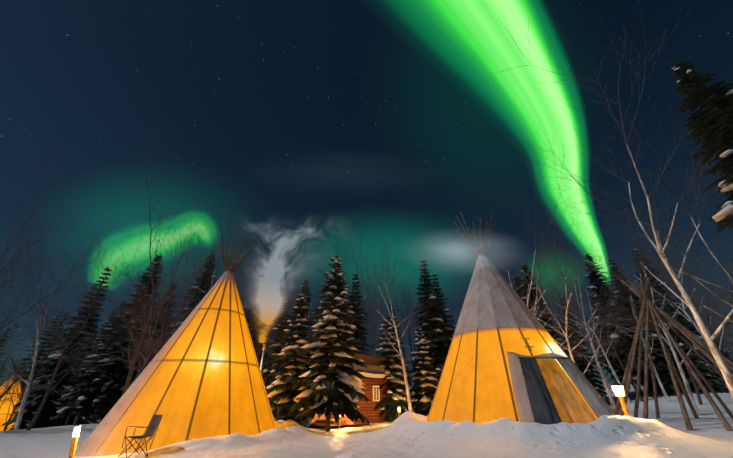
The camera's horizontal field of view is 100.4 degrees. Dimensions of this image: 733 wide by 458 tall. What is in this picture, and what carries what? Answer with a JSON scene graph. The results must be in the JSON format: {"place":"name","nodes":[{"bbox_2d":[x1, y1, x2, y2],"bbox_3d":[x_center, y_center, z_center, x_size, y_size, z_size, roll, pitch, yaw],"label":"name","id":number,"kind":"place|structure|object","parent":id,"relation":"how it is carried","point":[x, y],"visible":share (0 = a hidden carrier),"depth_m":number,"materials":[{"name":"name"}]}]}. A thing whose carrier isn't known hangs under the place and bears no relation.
{"place":"outdoors","nodes":[
{"label":"outdoors","id":0,"kind":"place"},
{"bbox_2d":[250,221,280,316],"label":"bare tree","id":1,"kind":"object","parent":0,"point":[265,258],"visible":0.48,"depth_m":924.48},
{"bbox_2d":[257,236,297,342],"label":"smoke","id":2,"kind":"object","parent":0,"point":[269,299],"visible":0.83,"depth_m":16.11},
{"bbox_2d":[295,410,325,424],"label":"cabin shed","id":3,"kind":"structure","parent":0,"point":[315,418],"depth_m":15.95,"materials":[{"name":"orange wood"}]},
{"bbox_2d":[310,419,344,426],"bbox_3d":[-1.981,9.916,15.646,1.300,0.240,1.250,-20,-35,32],"label":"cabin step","id":4,"kind":"object","parent":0,"point":[320,422],"visible":0.61,"depth_m":15.41,"materials":[{"name":"brown wood"}]},
{"bbox_2d":[329,354,398,379],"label":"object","id":5,"kind":"structure","parent":0,"point":[373,371],"depth_m":17.62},
{"bbox_2d":[0,382,732,457],"bbox_3d":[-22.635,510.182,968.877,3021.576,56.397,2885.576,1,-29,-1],"label":"ground","id":6,"kind":"structure","parent":0,"point":[409,434],"depth_m":8.55,"materials":[{"name":"white snow"}]},
{"bbox_2d":[0,327,10,358],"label":"spruce","id":7,"kind":"object","parent":6,"relation":"on","point":[7,330],"visible":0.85,"depth_m":32.17,"materials":[{"name":"green plant"}]},
{"bbox_2d":[0,374,21,430],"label":"teepee canvas","id":8,"kind":"object","parent":6,"relation":"on","point":[6,409],"visible":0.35,"depth_m":34.11,"materials":[{"name":"fabric"}]},
{"bbox_2d":[12,357,38,374],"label":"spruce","id":9,"kind":"object","parent":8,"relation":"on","point":[18,369],"visible":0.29,"depth_m":36.47,"materials":[{"name":"green wood"}]},
{"bbox_2d":[0,312,43,379],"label":"bare tree","id":10,"kind":"object","parent":6,"relation":"on","point":[12,348],"visible":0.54,"depth_m":36.83,"materials":[{"name":"brown plant"}]},
{"bbox_2d":[0,293,48,380],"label":"bare tree","id":11,"kind":"object","parent":6,"relation":"on","point":[13,329],"visible":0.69,"depth_m":33.02,"materials":[{"name":"brown plant"}]},
{"bbox_2d":[0,224,53,351],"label":"birch","id":12,"kind":"object","parent":6,"relation":"on","point":[17,270],"visible":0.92,"depth_m":18.11,"materials":[{"name":"brown plant"}]},
{"bbox_2d":[10,311,61,398],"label":"spruce","id":13,"kind":"object","parent":6,"relation":"on","point":[40,354],"visible":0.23,"depth_m":39.89,"materials":[{"name":"green plant"}]},
{"bbox_2d":[6,341,66,429],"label":"spruce","id":14,"kind":"object","parent":6,"relation":"on","point":[29,415],"visible":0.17,"depth_m":25.00,"materials":[{"name":"green plant"}]},
{"bbox_2d":[1,306,72,430],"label":"birch","id":15,"kind":"object","parent":6,"relation":"on","point":[15,410],"visible":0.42,"depth_m":31.80,"materials":[{"name":"brown plant"}]},
{"bbox_2d":[0,250,78,366],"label":"birch","id":16,"kind":"object","parent":6,"relation":"on","point":[25,301],"visible":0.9,"depth_m":20.08,"materials":[{"name":"brown plant"}]},
{"bbox_2d":[0,158,79,361],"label":"birch","id":17,"kind":"object","parent":6,"relation":"on","point":[20,247],"visible":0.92,"depth_m":19.36,"materials":[{"name":"brown plant"}]},
{"bbox_2d":[21,312,70,385],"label":"spruce","id":18,"kind":"object","parent":6,"relation":"on","point":[60,325],"visible":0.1,"depth_m":41.25,"materials":[{"name":"green plant"}]},
{"bbox_2d":[0,225,103,429],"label":"birch","id":19,"kind":"object","parent":6,"relation":"on","point":[21,411],"visible":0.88,"depth_m":21.27,"materials":[{"name":"grey plant"}]},
{"bbox_2d":[12,301,98,426],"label":"spruce","id":20,"kind":"object","parent":6,"relation":"on","point":[67,376],"visible":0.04,"depth_m":28.41,"materials":[{"name":"green plant"}]},
{"bbox_2d":[1,266,110,430],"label":"spruce","id":21,"kind":"object","parent":6,"relation":"on","point":[50,413],"visible":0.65,"depth_m":26.55,"materials":[{"name":"green plant"}]},
{"bbox_2d":[0,284,111,406],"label":"birch","id":22,"kind":"object","parent":6,"relation":"on","point":[11,385],"visible":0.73,"depth_m":24.03,"materials":[{"name":"brown plant"}]},
{"bbox_2d":[0,203,125,347],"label":"birch","id":23,"kind":"object","parent":6,"relation":"on","point":[9,323],"visible":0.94,"depth_m":20.75,"materials":[{"name":"brown plant"}]},
{"bbox_2d":[68,436,77,457],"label":"lamp post","id":24,"kind":"object","parent":6,"relation":"on","point":[73,447],"visible":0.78,"depth_m":8.16,"materials":[{"name":"orange"}]},
{"bbox_2d":[0,215,162,430],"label":"birch","id":25,"kind":"object","parent":6,"relation":"on","point":[36,415],"visible":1,"depth_m":17.53,"materials":[{"name":"brown plant"}]},
{"bbox_2d":[51,300,126,424],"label":"spruce","id":26,"kind":"object","parent":6,"relation":"on","point":[78,402],"visible":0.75,"depth_m":23.21,"materials":[{"name":"green plant"}]},
{"bbox_2d":[68,309,115,424],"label":"spruce","id":27,"kind":"object","parent":6,"relation":"on","point":[71,421],"visible":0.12,"depth_m":30.96,"materials":[{"name":"green plant"}]},
{"bbox_2d":[44,242,175,425],"bbox_3d":[-22.219,8.745,26.133,7.553,14.047,9.610,5,-30,7],"label":"birch","id":28,"kind":"object","parent":6,"relation":"on","point":[71,413],"visible":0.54,"depth_m":24.87,"materials":[{"name":"brown plant"}]},
{"bbox_2d":[75,286,149,424],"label":"spruce","id":29,"kind":"object","parent":6,"relation":"on","point":[107,398],"visible":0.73,"depth_m":23.36,"materials":[{"name":"green plant"}]},
{"bbox_2d":[65,253,163,397],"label":"spruce","id":30,"kind":"object","parent":6,"relation":"on","point":[148,274],"visible":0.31,"depth_m":33.04,"materials":[{"name":"green plant"}]},
{"bbox_2d":[91,271,171,389],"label":"birch","id":31,"kind":"object","parent":6,"relation":"on","point":[132,333],"visible":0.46,"depth_m":24.48,"materials":[{"name":"brown plant"}]},
{"bbox_2d":[118,415,162,457],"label":"chair frame","id":32,"kind":"object","parent":6,"relation":"on","point":[130,442],"visible":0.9,"depth_m":8.11,"materials":[{"name":"black metal"}]},
{"bbox_2d":[128,414,161,438],"bbox_3d":[-6.050,5.398,8.332,0.524,0.550,0.609,-20,-35,32],"label":"chair seat","id":33,"kind":"object","parent":32,"relation":"attached to","point":[153,425],"visible":0.94,"depth_m":8.50,"materials":[{"name":"black fabric"}]},
{"bbox_2d":[113,260,186,370],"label":"birch","id":34,"kind":"object","parent":6,"relation":"on","point":[147,322],"visible":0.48,"depth_m":22.73,"materials":[{"name":"brown plant"}]},
{"bbox_2d":[54,130,256,396],"bbox_3d":[-13.500,3.053,20.117,9.559,17.778,12.162,13,-29,-6],"label":"birch","id":35,"kind":"object","parent":6,"relation":"on","point":[131,369],"visible":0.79,"depth_m":18.43,"materials":[{"name":"brown plant"}]},
{"bbox_2d":[133,281,177,375],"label":"spruce","id":36,"kind":"object","parent":6,"relation":"on","point":[157,325],"visible":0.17,"depth_m":33.28,"materials":[{"name":"green plant"}]},
{"bbox_2d":[117,258,202,367],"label":"birch","id":37,"kind":"object","parent":6,"relation":"on","point":[158,322],"visible":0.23,"depth_m":25.48,"materials":[{"name":"brown plant"}]},
{"bbox_2d":[94,207,247,376],"bbox_3d":[-12.168,5.369,18.918,6.691,12.444,8.513,10,-28,0],"label":"birch","id":38,"kind":"object","parent":6,"relation":"on","point":[155,343],"visible":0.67,"depth_m":17.94,"materials":[{"name":"brown plant"}]},
{"bbox_2d":[74,271,275,456],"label":"teepee canvas","id":39,"kind":"object","parent":6,"relation":"on","point":[199,376],"visible":0.96,"depth_m":11.08,"materials":[{"name":"fabric"}]},
{"bbox_2d":[217,225,259,272],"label":"tent poles","id":40,"kind":"object","parent":39,"relation":"on","point":[224,261],"visible":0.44,"depth_m":15.40,"materials":[{"name":"brown wood"}]},
{"bbox_2d":[260,344,267,374],"bbox_3d":[-5.288,7.604,15.070,0.340,3.660,0.340,1,-29,-1],"label":"stove pipe","id":41,"kind":"object","parent":39,"relation":"on","point":[264,349],"visible":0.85,"depth_m":15.59,"materials":[{"name":"silver metal"}]},
{"bbox_2d":[120,214,238,386],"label":"birch","id":42,"kind":"object","parent":6,"relation":"on","point":[148,359],"visible":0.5,"depth_m":21.29,"materials":[{"name":"brown plant"}]},
{"bbox_2d":[151,253,216,357],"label":"spruce","id":43,"kind":"object","parent":6,"relation":"on","point":[201,288],"visible":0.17,"depth_m":27.34,"materials":[{"name":"green plant"}]},
{"bbox_2d":[133,223,284,331],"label":"birch","id":44,"kind":"object","parent":6,"relation":"on","point":[201,281],"visible":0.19,"depth_m":25.99,"materials":[{"name":"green plant"}]},
{"bbox_2d":[158,182,288,328],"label":"birch","id":45,"kind":"object","parent":6,"relation":"on","point":[216,260],"visible":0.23,"depth_m":22.05,"materials":[{"name":"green plant"}]},
{"bbox_2d":[247,301,259,350],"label":"spruce","id":46,"kind":"object","parent":6,"relation":"on","point":[252,323],"depth_m":29.02,"materials":[{"name":"green plant"}]},
{"bbox_2d":[243,270,269,367],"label":"spruce","id":47,"kind":"object","parent":6,"relation":"on","point":[257,307],"depth_m":31.49,"materials":[{"name":"green plant"}]},
{"bbox_2d":[256,312,274,383],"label":"spruce","id":48,"kind":"object","parent":6,"relation":"on","point":[259,361],"visible":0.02,"depth_m":36.02,"materials":[{"name":"green plant"}]},
{"bbox_2d":[227,236,305,367],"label":"birch","id":49,"kind":"object","parent":6,"relation":"on","point":[258,349],"visible":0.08,"depth_m":22.52,"materials":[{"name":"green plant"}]},
{"bbox_2d":[239,252,317,382],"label":"birch","id":50,"kind":"object","parent":6,"relation":"on","point":[254,317],"visible":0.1,"depth_m":19.45,"materials":[{"name":"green plant"}]},
{"bbox_2d":[262,295,296,416],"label":"spruce","id":51,"kind":"object","parent":6,"relation":"on","point":[266,371],"visible":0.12,"depth_m":19.39,"materials":[{"name":"green plant"}]},
{"bbox_2d":[266,292,311,426],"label":"spruce","id":52,"kind":"object","parent":6,"relation":"on","point":[282,394],"visible":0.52,"depth_m":16.69,"materials":[{"name":"green plant"}]},
{"bbox_2d":[241,246,350,369],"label":"birch","id":53,"kind":"object","parent":6,"relation":"on","point":[290,313],"visible":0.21,"depth_m":20.77,"materials":[{"name":"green plant"}]},
{"bbox_2d":[268,244,325,369],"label":"birch","id":54,"kind":"object","parent":6,"relation":"on","point":[307,298],"depth_m":22.50,"materials":[{"name":"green plant"}]},
{"bbox_2d":[287,279,313,374],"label":"spruce","id":55,"kind":"object","parent":6,"relation":"on","point":[308,307],"depth_m":40.87,"materials":[{"name":"green plant"}]},
{"bbox_2d":[288,254,370,431],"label":"spruce","id":56,"kind":"object","parent":6,"relation":"on","point":[335,383],"visible":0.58,"depth_m":14.93,"materials":[{"name":"green plant"}]},
{"bbox_2d":[278,225,396,347],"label":"birch","id":57,"kind":"object","parent":6,"relation":"on","point":[356,285],"visible":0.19,"depth_m":28.76,"materials":[{"name":"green plant"}]},
{"bbox_2d":[312,213,394,356],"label":"birch","id":58,"kind":"object","parent":6,"relation":"on","point":[368,294],"visible":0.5,"depth_m":25.70,"materials":[{"name":"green plant"}]},
{"bbox_2d":[340,274,370,354],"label":"spruce","id":59,"kind":"object","parent":6,"relation":"on","point":[357,334],"visible":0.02,"depth_m":22.59,"materials":[{"name":"green plant"}]},
{"bbox_2d":[319,249,391,338],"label":"birch","id":60,"kind":"object","parent":6,"relation":"on","point":[351,287],"visible":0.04,"depth_m":44.60,"materials":[{"name":"brown plant"}]},
{"bbox_2d":[306,235,411,355],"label":"birch","id":61,"kind":"object","parent":6,"relation":"on","point":[373,296],"visible":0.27,"depth_m":37.23,"materials":[{"name":"brown plant"}]},
{"bbox_2d":[343,377,393,425],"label":"cabin walls","id":62,"kind":"structure","parent":6,"relation":"on","point":[368,412],"depth_m":17.04,"materials":[{"name":"brown wood"}]},
{"bbox_2d":[309,352,397,366],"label":"cabin roof","id":63,"kind":"structure","parent":62,"relation":"on","point":[369,359],"depth_m":18.07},
{"bbox_2d":[356,257,419,355],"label":"bare tree","id":64,"kind":"object","parent":6,"relation":"on","point":[381,305],"visible":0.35,"depth_m":44.73,"materials":[{"name":"brown plant"}]},
{"bbox_2d":[373,317,416,421],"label":"spruce","id":65,"kind":"object","parent":6,"relation":"on","point":[397,398],"visible":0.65,"depth_m":18.36,"materials":[{"name":"green plant"}]},
{"bbox_2d":[349,223,440,411],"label":"birch","id":66,"kind":"object","parent":6,"relation":"on","point":[405,378],"visible":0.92,"depth_m":20.19,"materials":[{"name":"brown plant"}]},
{"bbox_2d":[380,303,411,385],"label":"spruce","id":67,"kind":"object","parent":6,"relation":"on","point":[398,335],"visible":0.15,"depth_m":53.21,"materials":[{"name":"green plant"}]},
{"bbox_2d":[388,317,414,413],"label":"spruce","id":68,"kind":"object","parent":6,"relation":"on","point":[397,347],"visible":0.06,"depth_m":22.25,"materials":[{"name":"green plant"}]},
{"bbox_2d":[351,212,464,393],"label":"birch","id":69,"kind":"object","parent":6,"relation":"on","point":[408,330],"visible":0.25,"depth_m":28.66,"materials":[{"name":"brown plant"}]},
{"bbox_2d":[398,297,426,367],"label":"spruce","id":70,"kind":"object","parent":6,"relation":"on","point":[412,334],"visible":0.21,"depth_m":55.12,"materials":[{"name":"brown plant"}]},
{"bbox_2d":[387,261,452,361],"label":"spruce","id":71,"kind":"object","parent":6,"relation":"on","point":[408,309],"visible":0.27,"depth_m":29.48,"materials":[{"name":"brown plant"}]},
{"bbox_2d":[405,328,438,415],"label":"spruce","id":72,"kind":"object","parent":6,"relation":"on","point":[422,401],"visible":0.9,"depth_m":19.39,"materials":[{"name":"green plant"}]},
{"bbox_2d":[384,261,461,344],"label":"birch","id":73,"kind":"object","parent":6,"relation":"on","point":[407,305],"visible":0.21,"depth_m":38.57,"materials":[{"name":"brown plant"}]},
{"bbox_2d":[409,258,449,398],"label":"spruce","id":74,"kind":"object","parent":6,"relation":"on","point":[436,346],"visible":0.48,"depth_m":23.29,"materials":[{"name":"green plant"}]},
{"bbox_2d":[428,273,454,391],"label":"spruce","id":75,"kind":"object","parent":6,"relation":"on","point":[449,330],"visible":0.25,"depth_m":25.62,"materials":[{"name":"green plant"}]},
{"bbox_2d":[439,257,492,319],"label":"bare tree","id":76,"kind":"object","parent":6,"relation":"on","point":[456,295],"visible":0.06,"depth_m":40.06,"materials":[{"name":"brown plant"}]},
{"bbox_2d":[427,254,598,423],"bbox_3d":[5.774,4.490,13.516,7.100,7.300,7.100,1,-29,-1],"label":"teepee canvas","id":77,"kind":"object","parent":6,"relation":"on","point":[475,385],"visible":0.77,"depth_m":11.57,"materials":[{"name":"fabric"}]},
{"bbox_2d":[453,211,493,255],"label":"tepee poles","id":78,"kind":"object","parent":77,"relation":"on","point":[481,251],"visible":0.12,"depth_m":15.41,"materials":[{"name":"brown wood"}]},
{"bbox_2d":[490,197,613,369],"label":"birch","id":79,"kind":"object","parent":6,"relation":"on","point":[549,289],"visible":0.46,"depth_m":23.06,"materials":[{"name":"brown plant"}]},
{"bbox_2d":[521,261,587,377],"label":"spruce","id":80,"kind":"object","parent":6,"relation":"on","point":[546,319],"visible":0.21,"depth_m":31.58,"materials":[{"name":"green plant"}]},
{"bbox_2d":[475,159,637,356],"bbox_3d":[10.174,2.880,19.673,9.416,16.982,11.375,-19,-31,19],"label":"birch","id":81,"kind":"object","parent":6,"relation":"on","point":[506,273],"visible":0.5,"depth_m":19.80,"materials":[{"name":"brown plant"}]},
{"bbox_2d":[530,249,598,364],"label":"birch","id":82,"kind":"object","parent":6,"relation":"on","point":[570,301],"visible":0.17,"depth_m":52.17,"materials":[{"name":"brown plant"}]},
{"bbox_2d":[517,322,617,421],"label":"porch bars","id":83,"kind":"object","parent":6,"relation":"on","point":[519,358],"visible":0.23,"depth_m":9.90,"materials":[{"name":"grey wood"}]},
{"bbox_2d":[489,207,654,373],"bbox_3d":[10.567,4.685,16.509,7.701,11.207,7.627,-28,-29,29],"label":"birch","id":84,"kind":"object","parent":6,"relation":"on","point":[565,335],"visible":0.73,"depth_m":16.70,"materials":[{"name":"brown plant"}]},
{"bbox_2d":[513,227,634,402],"bbox_3d":[19.768,8.257,30.834,7.930,16.858,13.380,22,-36,-34],"label":"birch","id":85,"kind":"object","parent":6,"relation":"on","point":[615,376],"visible":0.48,"depth_m":28.59,"materials":[{"name":"brown plant"}]},
{"bbox_2d":[519,207,636,409],"bbox_3d":[15.116,5.749,22.408,6.348,14.496,7.610,13,-32,-22],"label":"birch","id":86,"kind":"object","parent":6,"relation":"on","point":[599,369],"visible":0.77,"depth_m":22.16,"materials":[{"name":"brown plant"}]},
{"bbox_2d":[547,282,610,386],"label":"birch","id":87,"kind":"object","parent":6,"relation":"on","point":[608,382],"visible":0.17,"depth_m":35.31,"materials":[{"name":"brown plant"}]},
{"bbox_2d":[558,295,614,403],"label":"spruce","id":88,"kind":"object","parent":6,"relation":"on","point":[590,374],"visible":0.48,"depth_m":29.17,"materials":[{"name":"green plant"}]},
{"bbox_2d":[530,251,643,400],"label":"birch","id":89,"kind":"object","parent":6,"relation":"on","point":[632,382],"visible":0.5,"depth_m":30.34,"materials":[{"name":"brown plant"}]},
{"bbox_2d":[487,1,732,398],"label":"birch","id":90,"kind":"object","parent":6,"relation":"on","point":[719,359],"visible":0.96,"depth_m":11.84,"materials":[{"name":"brown plant"}]},
{"bbox_2d":[618,396,629,415],"bbox_3d":[8.135,5.682,9.595,0.090,0.756,0.090,12,-31,-21],"label":"lamp post","id":91,"kind":"object","parent":6,"relation":"on","point":[623,405],"visible":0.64,"depth_m":9.62,"materials":[{"name":"orange"}]},
{"bbox_2d":[611,386,624,395],"bbox_3d":[8.135,5.223,9.850,0.240,0.294,0.240,12,-31,-21],"label":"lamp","id":92,"kind":"object","parent":91,"relation":"attached to","point":[616,390],"visible":0.85,"depth_m":9.79,"materials":[{"name":"beige"}]},
{"bbox_2d":[578,249,670,401],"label":"birch","id":93,"kind":"object","parent":6,"relation":"on","point":[662,387],"visible":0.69,"depth_m":27.07,"materials":[{"name":"brown plant"}]},
{"bbox_2d":[584,251,667,395],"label":"spruce","id":94,"kind":"object","parent":6,"relation":"on","point":[622,356],"visible":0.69,"depth_m":31.90,"materials":[{"name":"green plant"}]},
{"bbox_2d":[579,244,708,390],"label":"birch","id":95,"kind":"object","parent":6,"relation":"on","point":[646,281],"visible":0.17,"depth_m":34.78,"materials":[{"name":"brown plant"}]},
{"bbox_2d":[608,259,680,390],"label":"spruce","id":96,"kind":"object","parent":6,"relation":"on","point":[616,288],"visible":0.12,"depth_m":35.80,"materials":[{"name":"green plant"}]},
{"bbox_2d":[569,176,732,415],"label":"birch","id":97,"kind":"object","parent":6,"relation":"on","point":[686,383],"visible":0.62,"depth_m":21.20,"materials":[{"name":"brown plant"}]},
{"bbox_2d":[616,270,686,393],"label":"spruce","id":98,"kind":"object","parent":6,"relation":"on","point":[669,388],"visible":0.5,"depth_m":30.07,"materials":[{"name":"green plant"}]},
{"bbox_2d":[583,205,732,375],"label":"birch","id":99,"kind":"object","parent":6,"relation":"on","point":[692,321],"visible":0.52,"depth_m":27.67,"materials":[{"name":"brown plant"}]},
{"bbox_2d":[596,238,730,404],"bbox_3d":[22.945,6.689,23.564,7.844,13.604,6.922,-12,-26,2],"label":"birch","id":100,"kind":"object","parent":6,"relation":"on","point":[696,389],"visible":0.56,"depth_m":23.76,"materials":[{"name":"brown plant"}]},
{"bbox_2d":[601,217,732,366],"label":"birch","id":101,"kind":"object","parent":6,"relation":"on","point":[717,343],"visible":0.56,"depth_m":32.70,"materials":[{"name":"brown plant"}]},
{"bbox_2d":[610,141,732,330],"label":"birch","id":102,"kind":"object","parent":6,"relation":"on","point":[723,268],"visible":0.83,"depth_m":13.60,"materials":[{"name":"brown plant"}]},
{"bbox_2d":[614,273,732,430],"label":"pole frame","id":103,"kind":"object","parent":6,"relation":"on","point":[694,339],"visible":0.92,"depth_m":17.44,"materials":[{"name":"wood"}]},
{"bbox_2d":[632,249,728,391],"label":"spruce","id":104,"kind":"object","parent":6,"relation":"on","point":[711,379],"visible":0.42,"depth_m":29.70,"materials":[{"name":"green plant"}]},
{"bbox_2d":[635,238,730,327],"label":"birch","id":105,"kind":"object","parent":6,"relation":"on","point":[689,293],"visible":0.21,"depth_m":44.20,"materials":[{"name":"brown plant"}]},
{"bbox_2d":[643,237,732,345],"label":"birch","id":106,"kind":"object","parent":6,"relation":"on","point":[714,291],"visible":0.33,"depth_m":44.19,"materials":[{"name":"brown plant"}]},
{"bbox_2d":[671,60,732,234],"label":"spruce","id":107,"kind":"object","parent":6,"relation":"on","point":[714,101],"visible":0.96,"depth_m":10.87,"materials":[{"name":"green plant"}]},
{"bbox_2d":[693,272,731,380],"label":"bare tree","id":108,"kind":"object","parent":6,"relation":"on","point":[720,378],"visible":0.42,"depth_m":38.29,"materials":[{"name":"brown plant"}]},
{"bbox_2d":[694,282,732,348],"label":"bare tree","id":109,"kind":"object","parent":6,"relation":"on","point":[718,319],"visible":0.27,"depth_m":53.15,"materials":[{"name":"brown plant"}]},
{"bbox_2d":[0,0,732,387],"label":"sky","id":110,"kind":"structure","parent":0,"point":[318,113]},
{"bbox_2d":[506,351,616,424],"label":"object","id":111,"kind":"object","parent":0,"point":[555,397],"visible":0.6,"depth_m":9.34,"materials":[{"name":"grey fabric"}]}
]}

